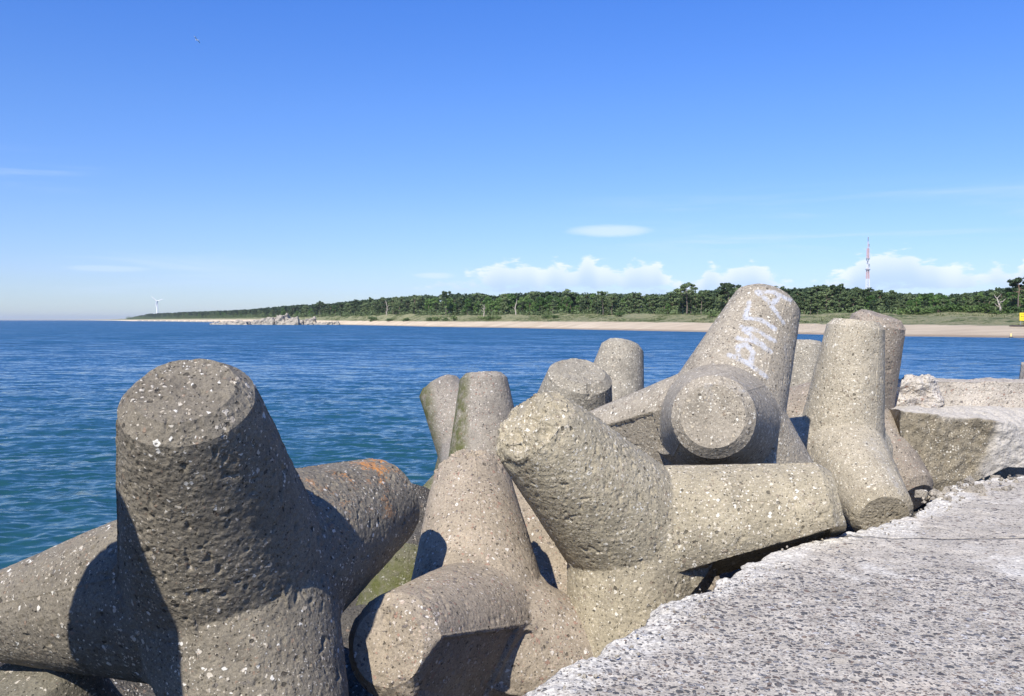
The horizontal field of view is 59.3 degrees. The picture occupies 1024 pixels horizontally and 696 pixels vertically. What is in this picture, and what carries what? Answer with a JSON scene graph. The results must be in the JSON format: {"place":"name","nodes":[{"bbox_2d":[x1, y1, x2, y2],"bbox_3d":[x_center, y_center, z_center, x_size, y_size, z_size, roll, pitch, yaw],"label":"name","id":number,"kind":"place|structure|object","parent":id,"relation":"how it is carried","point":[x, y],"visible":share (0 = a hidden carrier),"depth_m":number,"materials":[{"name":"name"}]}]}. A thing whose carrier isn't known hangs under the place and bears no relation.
{"place":"outdoors","nodes":[
{"label":"outdoors","id":0,"kind":"place"},
{"bbox_2d":[0,320,1023,568],"bbox_3d":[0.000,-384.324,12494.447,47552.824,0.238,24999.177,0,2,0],"label":"water","id":1,"kind":"structure","parent":0,"point":[332,394],"depth_m":71.43,"materials":[{"name":"blue liquid"}]},
{"bbox_2d":[0,0,1023,319],"label":"sky","id":2,"kind":"structure","parent":0,"point":[298,152],"materials":[{"name":"blue"}]},
{"bbox_2d":[76,312,1023,337],"bbox_3d":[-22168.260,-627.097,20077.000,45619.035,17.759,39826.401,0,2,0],"label":"beach","id":3,"kind":"structure","parent":0,"point":[946,325],"depth_m":391.58,"materials":[{"name":"beige sand"}]},
{"bbox_2d":[409,297,419,313],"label":"pine tree","id":4,"kind":"object","parent":3,"relation":"on","point":[413,305],"visible":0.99,"depth_m":726.28,"materials":[{"name":"green plant"}]},
{"bbox_2d":[414,295,425,310],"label":"pine tree","id":5,"kind":"object","parent":3,"relation":"on","point":[420,300],"visible":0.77,"depth_m":733.86,"materials":[{"name":"green plant"}]},
{"bbox_2d":[424,298,432,312],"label":"broadleaf tree","id":6,"kind":"object","parent":3,"relation":"on","point":[429,301],"visible":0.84,"depth_m":696.66,"materials":[{"name":"green plant"}]},
{"bbox_2d":[441,291,450,302],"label":"pine tree","id":7,"kind":"object","parent":3,"relation":"on","point":[444,293],"visible":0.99,"depth_m":660.68,"materials":[{"name":"green plant"}]},
{"bbox_2d":[444,298,453,314],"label":"broadleaf tree","id":8,"kind":"object","parent":3,"relation":"on","point":[450,304],"visible":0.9,"depth_m":670.68,"materials":[{"name":"green plant"}]},
{"bbox_2d":[455,299,463,314],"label":"pine tree","id":9,"kind":"object","parent":3,"relation":"on","point":[457,306],"visible":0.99,"depth_m":656.93,"materials":[{"name":"green plant"}]},
{"bbox_2d":[461,298,471,314],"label":"broadleaf tree","id":10,"kind":"object","parent":3,"relation":"on","point":[467,303],"visible":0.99,"depth_m":643.17,"materials":[{"name":"green plant"}]},
{"bbox_2d":[472,292,481,311],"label":"pine tree","id":11,"kind":"object","parent":3,"relation":"on","point":[476,295],"visible":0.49,"depth_m":657.32,"materials":[{"name":"green plant"}]},
{"bbox_2d":[477,295,486,310],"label":"pine tree","id":12,"kind":"object","parent":3,"relation":"on","point":[482,297],"visible":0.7,"depth_m":649.17,"materials":[{"name":"green plant"}]},
{"bbox_2d":[487,300,494,312],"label":"broadleaf tree","id":13,"kind":"object","parent":3,"relation":"on","point":[491,304],"visible":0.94,"depth_m":622.66,"materials":[{"name":"green plant"}]},
{"bbox_2d":[494,297,502,312],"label":"broadleaf tree","id":14,"kind":"object","parent":3,"relation":"on","point":[498,303],"visible":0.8,"depth_m":612.05,"materials":[{"name":"green plant"}]},
{"bbox_2d":[500,297,509,311],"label":"pine tree","id":15,"kind":"object","parent":3,"relation":"on","point":[504,305],"visible":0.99,"depth_m":599.24,"materials":[{"name":"green plant"}]},
{"bbox_2d":[507,293,516,311],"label":"broadleaf tree","id":16,"kind":"object","parent":3,"relation":"on","point":[512,298],"visible":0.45,"depth_m":616.68,"materials":[{"name":"green plant"}]},
{"bbox_2d":[530,291,544,309],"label":"pine tree","id":17,"kind":"object","parent":3,"relation":"on","point":[536,294],"visible":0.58,"depth_m":590.37,"materials":[{"name":"green plant"}]},
{"bbox_2d":[534,296,545,314],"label":"broadleaf tree","id":18,"kind":"object","parent":3,"relation":"on","point":[540,299],"visible":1,"depth_m":562.34,"materials":[{"name":"green plant"}]},
{"bbox_2d":[544,295,552,310],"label":"broadleaf tree","id":19,"kind":"object","parent":3,"relation":"on","point":[548,299],"visible":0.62,"depth_m":582.85,"materials":[{"name":"green plant"}]},
{"bbox_2d":[548,299,557,312],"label":"pine tree","id":20,"kind":"object","parent":3,"relation":"on","point":[553,304],"visible":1,"depth_m":546.60,"materials":[{"name":"green plant"}]},
{"bbox_2d":[561,296,571,311],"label":"broadleaf tree","id":21,"kind":"object","parent":3,"relation":"on","point":[564,306],"visible":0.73,"depth_m":541.06,"materials":[{"name":"green plant"}]},
{"bbox_2d":[559,289,574,308],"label":"pine tree","id":22,"kind":"object","parent":3,"relation":"on","point":[567,292],"visible":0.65,"depth_m":557.06,"materials":[{"name":"green plant"}]},
{"bbox_2d":[126,305,1023,318],"bbox_3d":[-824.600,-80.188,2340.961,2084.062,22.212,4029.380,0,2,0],"label":"undergrowth","id":23,"kind":"object","parent":3,"relation":"on","point":[616,310],"visible":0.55,"depth_m":574.99,"materials":[{"name":"green plant"}]},
{"bbox_2d":[131,285,1022,318],"bbox_3d":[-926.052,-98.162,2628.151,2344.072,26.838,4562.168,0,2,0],"label":"wood","id":24,"kind":"object","parent":3,"relation":"on","point":[554,294],"visible":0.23,"depth_m":634.46,"materials":[{"name":"green plant"}]},
{"bbox_2d":[578,298,588,310],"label":"pine tree","id":25,"kind":"object","parent":3,"relation":"on","point":[581,301],"visible":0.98,"depth_m":523.93,"materials":[{"name":"green plant"}]},
{"bbox_2d":[592,296,603,313],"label":"pine tree","id":26,"kind":"object","parent":3,"relation":"on","point":[595,304],"visible":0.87,"depth_m":501.82,"materials":[{"name":"green plant"}]},
{"bbox_2d":[596,291,604,310],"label":"pine tree","id":27,"kind":"object","parent":3,"relation":"on","point":[601,297],"visible":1,"depth_m":489.67,"materials":[{"name":"green plant"}]},
{"bbox_2d":[606,295,618,312],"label":"pine tree","id":28,"kind":"object","parent":3,"relation":"on","point":[612,303],"visible":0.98,"depth_m":493.30,"materials":[{"name":"green plant"}]},
{"bbox_2d":[623,295,632,312],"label":"pine tree","id":29,"kind":"object","parent":3,"relation":"on","point":[628,301],"visible":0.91,"depth_m":483.57,"materials":[{"name":"green plant"}]},
{"bbox_2d":[634,299,643,312],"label":"pine tree","id":30,"kind":"object","parent":3,"relation":"on","point":[640,303],"visible":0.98,"depth_m":478.50,"materials":[{"name":"green plant"}]},
{"bbox_2d":[634,292,645,308],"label":"pine tree","id":31,"kind":"object","parent":3,"relation":"on","point":[641,297],"visible":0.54,"depth_m":494.32,"materials":[{"name":"green plant"}]},
{"bbox_2d":[647,295,658,313],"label":"pine tree","id":32,"kind":"object","parent":3,"relation":"on","point":[652,302],"visible":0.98,"depth_m":466.33,"materials":[{"name":"green plant"}]},
{"bbox_2d":[659,298,669,309],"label":"pine tree","id":33,"kind":"object","parent":3,"relation":"on","point":[664,302],"visible":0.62,"depth_m":464.99,"materials":[{"name":"green plant"}]},
{"bbox_2d":[665,291,677,309],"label":"pine tree","id":34,"kind":"object","parent":3,"relation":"on","point":[672,293],"visible":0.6,"depth_m":468.52,"materials":[{"name":"green plant"}]},
{"bbox_2d":[324,310,1023,324],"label":"dune grass","id":35,"kind":"structure","parent":3,"relation":"on","point":[844,317],"depth_m":434.39,"materials":[{"name":"green plant"}]},
{"bbox_2d":[672,292,685,309],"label":"pine tree","id":36,"kind":"object","parent":3,"relation":"on","point":[676,300],"visible":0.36,"depth_m":457.69,"materials":[{"name":"green plant"}]},
{"bbox_2d":[677,295,688,313],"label":"pine tree","id":37,"kind":"object","parent":3,"relation":"on","point":[682,304],"visible":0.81,"depth_m":445.86,"materials":[{"name":"green plant"}]},
{"bbox_2d":[673,282,697,313],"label":"pine tree","id":38,"kind":"object","parent":3,"relation":"on","point":[684,287],"visible":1,"depth_m":434.68,"materials":[{"name":"green plant"}]},
{"bbox_2d":[687,297,697,311],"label":"pine tree","id":39,"kind":"object","parent":3,"relation":"on","point":[690,303],"visible":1,"depth_m":436.17,"materials":[{"name":"green plant"}]},
{"bbox_2d":[691,295,700,309],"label":"pine tree","id":40,"kind":"object","parent":3,"relation":"on","point":[696,304],"visible":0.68,"depth_m":451.53,"materials":[{"name":"green plant"}]},
{"bbox_2d":[696,290,710,313],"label":"pine tree","id":41,"kind":"object","parent":3,"relation":"on","point":[703,294],"visible":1,"depth_m":429.20,"materials":[{"name":"green plant"}]},
{"bbox_2d":[700,294,713,310],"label":"pine tree","id":42,"kind":"object","parent":3,"relation":"on","point":[709,302],"visible":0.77,"depth_m":443.65,"materials":[{"name":"green plant"}]},
{"bbox_2d":[716,296,725,309],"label":"pine tree","id":43,"kind":"object","parent":3,"relation":"on","point":[722,304],"visible":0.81,"depth_m":415.85,"materials":[{"name":"green plant"}]},
{"bbox_2d":[717,283,740,300],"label":"pine tree","id":44,"kind":"object","parent":3,"relation":"on","point":[722,290],"visible":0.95,"depth_m":405.24,"materials":[{"name":"green plant"}]},
{"bbox_2d":[792,294,799,307],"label":"pine tree","id":45,"kind":"object","parent":3,"relation":"on","point":[795,297],"visible":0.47,"depth_m":386.26,"materials":[{"name":"green plant"}]},
{"bbox_2d":[798,293,810,311],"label":"pine tree","id":46,"kind":"object","parent":3,"relation":"on","point":[802,299],"visible":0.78,"depth_m":386.58,"materials":[{"name":"green plant"}]},
{"bbox_2d":[805,296,815,313],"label":"pine tree","id":47,"kind":"object","parent":3,"relation":"on","point":[809,304],"visible":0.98,"depth_m":378.82,"materials":[{"name":"green plant"}]},
{"bbox_2d":[807,285,825,309],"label":"pine tree","id":48,"kind":"object","parent":3,"relation":"on","point":[818,288],"visible":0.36,"depth_m":391.11,"materials":[{"name":"green plant"}]},
{"bbox_2d":[811,291,824,312],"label":"pine tree","id":49,"kind":"object","parent":3,"relation":"on","point":[818,298],"visible":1,"depth_m":378.54,"materials":[{"name":"green plant"}]},
{"bbox_2d":[818,288,833,310],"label":"pine tree","id":50,"kind":"object","parent":3,"relation":"on","point":[827,294],"visible":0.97,"depth_m":376.91,"materials":[{"name":"green plant"}]},
{"bbox_2d":[825,284,839,307],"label":"pine tree","id":51,"kind":"object","parent":3,"relation":"on","point":[833,294],"visible":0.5,"depth_m":383.90,"materials":[{"name":"green plant"}]},
{"bbox_2d":[832,294,843,311],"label":"pine tree","id":52,"kind":"object","parent":3,"relation":"on","point":[839,299],"visible":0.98,"depth_m":371.49,"materials":[{"name":"green plant"}]},
{"bbox_2d":[834,283,847,306],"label":"pine tree","id":53,"kind":"object","parent":3,"relation":"on","point":[841,286],"visible":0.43,"depth_m":384.71,"materials":[{"name":"green plant"}]},
{"bbox_2d":[835,290,850,309],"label":"pine tree","id":54,"kind":"object","parent":3,"relation":"on","point":[845,299],"visible":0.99,"depth_m":369.06,"materials":[{"name":"green plant"}]},
{"bbox_2d":[848,293,860,310],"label":"pine tree","id":55,"kind":"object","parent":3,"relation":"on","point":[852,296],"visible":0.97,"depth_m":368.88,"materials":[{"name":"green plant"}]},
{"bbox_2d":[846,287,864,306],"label":"pine tree","id":56,"kind":"object","parent":3,"relation":"on","point":[850,291],"visible":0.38,"depth_m":376.74,"materials":[{"name":"green plant"}]},
{"bbox_2d":[852,288,865,308],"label":"pine tree","id":57,"kind":"object","parent":3,"relation":"on","point":[860,291],"visible":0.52,"depth_m":376.29,"materials":[{"name":"green plant"}]},
{"bbox_2d":[865,237,869,288],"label":"radio mast","id":58,"kind":"object","parent":3,"relation":"on","point":[867,264],"visible":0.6,"depth_m":996.65,"materials":[{"name":"white metal"}]},
{"bbox_2d":[863,287,875,306],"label":"pine tree","id":59,"kind":"object","parent":3,"relation":"on","point":[866,292],"visible":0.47,"depth_m":377.62,"materials":[{"name":"green plant"}]},
{"bbox_2d":[863,295,876,309],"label":"broadleaf tree","id":60,"kind":"object","parent":3,"relation":"on","point":[868,298],"visible":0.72,"depth_m":365.76,"materials":[{"name":"green plant"}]},
{"bbox_2d":[875,299,883,310],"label":"pine tree","id":61,"kind":"object","parent":3,"relation":"on","point":[879,301],"visible":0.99,"depth_m":360.43,"materials":[{"name":"green plant"}]},
{"bbox_2d":[873,290,889,307],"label":"pine tree","id":62,"kind":"object","parent":3,"relation":"on","point":[878,293],"visible":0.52,"depth_m":369.12,"materials":[{"name":"green plant"}]},
{"bbox_2d":[884,293,896,309],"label":"pine tree","id":63,"kind":"object","parent":3,"relation":"on","point":[891,303],"visible":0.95,"depth_m":357.05,"materials":[{"name":"green plant"}]},
{"bbox_2d":[884,290,896,306],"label":"pine tree","id":64,"kind":"object","parent":3,"relation":"on","point":[891,292],"visible":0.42,"depth_m":370.75,"materials":[{"name":"green plant"}]},
{"bbox_2d":[892,308,913,314],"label":"shrub","id":65,"kind":"object","parent":3,"relation":"on","point":[901,311],"visible":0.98,"depth_m":339.93,"materials":[{"name":"green plant"}]},
{"bbox_2d":[899,295,911,308],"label":"pine tree","id":66,"kind":"object","parent":3,"relation":"on","point":[907,297],"visible":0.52,"depth_m":363.09,"materials":[{"name":"green plant"}]},
{"bbox_2d":[905,305,924,314],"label":"shrub","id":67,"kind":"object","parent":3,"relation":"on","point":[914,309],"visible":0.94,"depth_m":338.05,"materials":[{"name":"green plant"}]},
{"bbox_2d":[918,308,934,313],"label":"shrub","id":68,"kind":"object","parent":3,"relation":"on","point":[925,312],"visible":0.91,"depth_m":335.12,"materials":[{"name":"green plant"}]},
{"bbox_2d":[928,296,939,307],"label":"broadleaf tree","id":69,"kind":"object","parent":3,"relation":"on","point":[934,299],"visible":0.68,"depth_m":345.08,"materials":[{"name":"green plant"}]},
{"bbox_2d":[926,306,948,312],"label":"shrub","id":70,"kind":"object","parent":3,"relation":"on","point":[939,308],"visible":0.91,"depth_m":334.23,"materials":[{"name":"green plant"}]},
{"bbox_2d":[943,301,961,311],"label":"shrub","id":71,"kind":"object","parent":3,"relation":"on","point":[949,306],"visible":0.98,"depth_m":330.99,"materials":[{"name":"green plant"}]},
{"bbox_2d":[950,305,974,311],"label":"shrub","id":72,"kind":"object","parent":3,"relation":"on","point":[959,308],"visible":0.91,"depth_m":329.68,"materials":[{"name":"green plant"}]},
{"bbox_2d":[962,305,984,312],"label":"shrub","id":73,"kind":"object","parent":3,"relation":"on","point":[971,309],"visible":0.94,"depth_m":328.16,"materials":[{"name":"green plant"}]},
{"bbox_2d":[974,303,993,313],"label":"shrub","id":74,"kind":"object","parent":3,"relation":"on","point":[988,306],"visible":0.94,"depth_m":326.91,"materials":[{"name":"green plant"}]},
{"bbox_2d":[988,291,1002,309],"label":"pine tree","id":75,"kind":"object","parent":3,"relation":"on","point":[993,300],"visible":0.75,"depth_m":336.32,"materials":[{"name":"green plant"}]},
{"bbox_2d":[996,291,1009,307],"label":"pine tree","id":76,"kind":"object","parent":3,"relation":"on","point":[1002,297],"visible":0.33,"depth_m":346.62,"materials":[{"name":"green plant"}]},
{"bbox_2d":[1005,297,1017,308],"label":"pine tree","id":77,"kind":"object","parent":3,"relation":"on","point":[1012,300],"visible":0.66,"depth_m":334.55,"materials":[{"name":"green plant"}]},
{"bbox_2d":[1005,292,1019,305],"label":"broadleaf tree","id":78,"kind":"object","parent":3,"relation":"on","point":[1010,294],"visible":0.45,"depth_m":345.65,"materials":[{"name":"green plant"}]},
{"bbox_2d":[1003,277,1023,305],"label":"pine tree","id":79,"kind":"object","parent":3,"relation":"on","point":[1015,282],"visible":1,"depth_m":325.90,"materials":[{"name":"green plant"}]},
{"bbox_2d":[1005,305,1023,312],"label":"shrub","id":80,"kind":"object","parent":3,"relation":"on","point":[1016,307],"visible":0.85,"depth_m":322.43,"materials":[{"name":"green plant"}]},
{"bbox_2d":[523,476,1023,695],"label":"breakwater slab","id":81,"kind":"structure","parent":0,"point":[917,608],"depth_m":4.02,"materials":[{"name":"concrete"}]},
{"bbox_2d":[563,474,1023,695],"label":"loose rubble","id":82,"kind":"object","parent":81,"relation":"on","point":[924,496],"visible":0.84,"depth_m":7.13,"materials":[{"name":"stone"}]},
{"bbox_2d":[890,405,1023,506],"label":"concrete block","id":83,"kind":"structure","parent":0,"point":[953,445],"depth_m":9.91,"materials":[{"name":"grey concrete"}]},
{"bbox_2d":[895,374,944,407],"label":"broken parapet end","id":84,"kind":"structure","parent":83,"relation":"on","point":[922,390],"depth_m":10.44,"materials":[{"name":"grey concrete"}]},
{"bbox_2d":[936,377,1023,407],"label":"parapet wall","id":85,"kind":"structure","parent":83,"relation":"on","point":[1001,392],"depth_m":10.48,"materials":[{"name":"concrete"}]},
{"bbox_2d":[1019,362,1023,378],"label":"concrete post","id":86,"kind":"object","parent":85,"relation":"on","point":[1021,375],"visible":0.34,"depth_m":12.05,"materials":[{"name":"grey concrete"}]},
{"label":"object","id":87,"kind":"structure","parent":0,"visible":0},
{"bbox_2d":[234,320,250,324],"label":"rubble boulder","id":88,"kind":"object","parent":87,"relation":"in","point":[239,322],"visible":0.77,"depth_m":825.20,"materials":[{"name":"stone"}]},
{"bbox_2d":[264,317,275,324],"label":"rubble boulder","id":89,"kind":"object","parent":87,"relation":"in","point":[269,320],"visible":0.77,"depth_m":827.34,"materials":[{"name":"stone"}]},
{"bbox_2d":[275,315,285,324],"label":"rubble boulder","id":90,"kind":"object","parent":87,"relation":"in","point":[280,320],"visible":0.78,"depth_m":823.65,"materials":[{"name":"stone"}]},
{"bbox_2d":[290,316,301,324],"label":"rubble boulder","id":91,"kind":"object","parent":87,"relation":"in","point":[294,320],"visible":0.77,"depth_m":813.75,"materials":[{"name":"stone"}]},
{"bbox_2d":[0,483,929,695],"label":"breakwater rubble base","id":92,"kind":"object","parent":87,"relation":"in","point":[351,613],"visible":0.02,"depth_m":7.37,"materials":[{"name":"grey stone"}]},
{"bbox_2d":[0,663,122,695],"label":"tetrapod","id":93,"kind":"object","parent":92,"relation":"on","point":[17,680],"visible":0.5,"depth_m":4.65,"materials":[{"name":"concrete"}]},
{"bbox_2d":[0,359,419,695],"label":"tetrapod","id":94,"kind":"object","parent":92,"relation":"on","point":[231,550],"visible":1,"depth_m":4.01,"materials":[{"name":"concrete"}]},
{"bbox_2d":[356,543,417,605],"bbox_3d":[-0.874,2.780,7.401,2.219,2.182,2.252,0,2,0],"label":"tetrapod","id":95,"kind":"object","parent":92,"relation":"on","point":[396,571],"visible":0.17,"depth_m":7.58,"materials":[{"name":"concrete"}]},
{"bbox_2d":[419,374,459,468],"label":"tetrapod","id":96,"kind":"object","parent":92,"relation":"on","point":[438,397],"visible":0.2,"depth_m":13.57,"materials":[{"name":"grey concrete"}]},
{"bbox_2d":[423,371,513,489],"bbox_3d":[-0.094,1.362,11.250,2.165,2.149,2.344,0,2,0],"label":"tetrapod","id":97,"kind":"object","parent":92,"relation":"on","point":[484,405],"visible":0.23,"depth_m":11.06,"materials":[{"name":"grey concrete"}]},
{"bbox_2d":[348,449,592,695],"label":"tetrapod","id":98,"kind":"object","parent":92,"relation":"on","point":[477,605],"visible":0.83,"depth_m":5.35,"materials":[{"name":"concrete"}]},
{"bbox_2d":[497,358,611,439],"bbox_3d":[0.595,1.171,9.980,2.312,2.168,2.193,0,2,0],"label":"tetrapod","id":99,"kind":"object","parent":92,"relation":"on","point":[585,384],"visible":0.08,"depth_m":9.05,"materials":[{"name":"grey concrete"}]},
{"bbox_2d":[512,480,719,593],"bbox_3d":[0.711,2.061,7.499,2.068,2.296,2.301,0,2,0],"label":"tetrapod","id":100,"kind":"object","parent":92,"relation":"on","point":[551,563],"visible":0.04,"depth_m":7.26,"materials":[{"name":"concrete"}]},
{"bbox_2d":[594,338,643,400],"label":"tetrapod","id":101,"kind":"object","parent":92,"relation":"on","point":[619,362],"visible":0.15,"depth_m":12.11,"materials":[{"name":"grey concrete"}]},
{"bbox_2d":[495,391,846,657],"bbox_3d":[1.018,1.381,6.271,2.240,2.276,2.054,0,2,0],"label":"tetrapod","id":102,"kind":"object","parent":92,"relation":"on","point":[637,535],"visible":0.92,"depth_m":5.49,"materials":[{"name":"concrete"}]},
{"bbox_2d":[590,284,812,464],"bbox_3d":[1.694,0.603,7.475,2.197,2.316,2.204,0,2,0],"label":"tetrapod","id":103,"kind":"object","parent":92,"relation":"on","point":[721,396],"visible":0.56,"depth_m":7.39,"materials":[{"name":"concrete"}]},
{"bbox_2d":[790,339,821,386],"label":"tetrapod","id":104,"kind":"object","parent":92,"relation":"on","point":[806,354],"visible":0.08,"depth_m":13.98,"materials":[{"name":"grey concrete"}]},
{"bbox_2d":[789,318,913,531],"bbox_3d":[3.124,0.689,8.954,1.334,1.979,2.340,-1,2,-30],"label":"tetrapod","id":105,"kind":"object","parent":92,"relation":"on","point":[839,424],"visible":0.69,"depth_m":8.67,"materials":[{"name":"beige concrete"}]},
{"bbox_2d":[786,309,933,509],"bbox_3d":[3.674,0.672,10.674,2.117,2.257,2.322,0,2,0],"label":"tetrapod","id":106,"kind":"object","parent":92,"relation":"on","point":[915,474],"visible":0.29,"depth_m":10.07,"materials":[{"name":"grey concrete"}]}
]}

